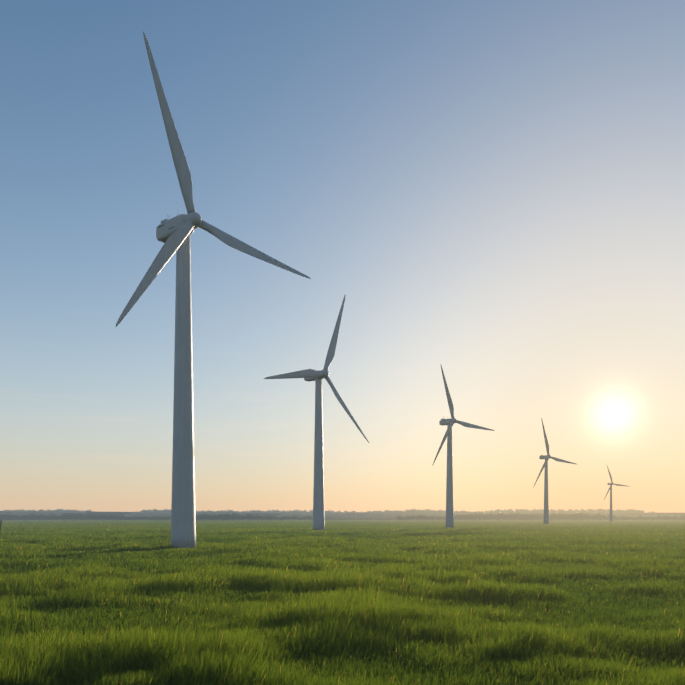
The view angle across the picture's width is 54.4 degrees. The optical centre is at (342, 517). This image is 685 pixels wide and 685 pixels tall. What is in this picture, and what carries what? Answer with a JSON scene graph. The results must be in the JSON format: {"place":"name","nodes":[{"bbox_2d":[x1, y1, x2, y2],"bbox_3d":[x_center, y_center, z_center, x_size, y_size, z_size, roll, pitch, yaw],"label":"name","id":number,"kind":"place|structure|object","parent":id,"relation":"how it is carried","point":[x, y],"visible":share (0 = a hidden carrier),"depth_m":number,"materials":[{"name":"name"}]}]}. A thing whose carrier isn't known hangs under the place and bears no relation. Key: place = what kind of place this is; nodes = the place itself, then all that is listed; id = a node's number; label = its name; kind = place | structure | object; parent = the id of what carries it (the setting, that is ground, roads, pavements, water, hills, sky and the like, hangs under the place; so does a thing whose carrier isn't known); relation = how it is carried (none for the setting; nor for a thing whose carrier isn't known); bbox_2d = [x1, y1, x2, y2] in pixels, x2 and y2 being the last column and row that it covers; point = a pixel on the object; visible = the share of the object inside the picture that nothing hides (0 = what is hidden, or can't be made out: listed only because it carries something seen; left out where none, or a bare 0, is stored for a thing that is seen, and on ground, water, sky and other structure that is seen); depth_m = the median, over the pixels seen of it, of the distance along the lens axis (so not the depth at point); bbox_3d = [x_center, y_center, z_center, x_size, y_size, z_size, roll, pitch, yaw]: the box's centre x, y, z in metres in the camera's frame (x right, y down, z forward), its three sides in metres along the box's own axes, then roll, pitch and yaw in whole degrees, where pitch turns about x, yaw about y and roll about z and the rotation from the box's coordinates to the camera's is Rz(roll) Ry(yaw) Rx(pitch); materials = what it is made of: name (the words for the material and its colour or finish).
{"place":"outdoors","nodes":[
{"label":"outdoors","id":0,"kind":"place"},
{"bbox_2d":[0,511,684,684],"bbox_3d":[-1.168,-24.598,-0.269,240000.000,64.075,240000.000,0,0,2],"label":"ground","id":1,"kind":"structure","parent":0,"point":[116,514],"depth_m":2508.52,"materials":[{"name":"green plant"}]},
{"bbox_2d":[62,513,69,520],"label":"hedgerow tree","id":2,"kind":"object","parent":1,"relation":"on","point":[66,516],"visible":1,"depth_m":1569.46,"materials":[{"name":"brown plant"}]},
{"bbox_2d":[70,513,79,520],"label":"hedgerow tree","id":3,"kind":"object","parent":1,"relation":"on","point":[74,517],"visible":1,"depth_m":1567.00,"materials":[{"name":"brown plant"}]},
{"bbox_2d":[116,32,310,548],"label":"wind turbine","id":4,"kind":"object","parent":1,"relation":"on","point":[173,234],"visible":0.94,"depth_m":153.87,"materials":[{"name":"paint"}]},
{"bbox_2d":[228,512,239,520],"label":"hedgerow tree","id":5,"kind":"object","parent":1,"relation":"on","point":[234,516],"visible":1,"depth_m":1510.53,"materials":[{"name":"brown plant"}]},
{"bbox_2d":[264,295,368,530],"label":"wind turbine","id":6,"kind":"object","parent":1,"relation":"on","point":[317,377],"visible":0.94,"depth_m":359.62,"materials":[{"name":"paint"}]},
{"bbox_2d":[432,366,494,527],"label":"wind turbine","id":7,"kind":"object","parent":1,"relation":"on","point":[449,423],"visible":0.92,"depth_m":458.80,"materials":[{"name":"paint"}]},
{"bbox_2d":[507,513,517,520],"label":"hedgerow tree","id":8,"kind":"object","parent":1,"relation":"on","point":[512,516],"visible":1,"depth_m":1547.98,"materials":[{"name":"brown plant"}]},
{"bbox_2d":[533,418,575,523],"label":"wind turbine","id":9,"kind":"object","parent":1,"relation":"on","point":[547,457],"visible":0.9,"depth_m":763.61,"materials":[{"name":"paint"}]},
{"bbox_2d":[604,466,625,520],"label":"wind turbine","id":10,"kind":"object","parent":1,"relation":"on","point":[610,489],"visible":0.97,"depth_m":1376.33,"materials":[{"name":"paint"}]},
{"bbox_2d":[0,0,684,512],"label":"sky","id":11,"kind":"structure","parent":0,"point":[492,191],"materials":[{"name":"blue"}]}
]}

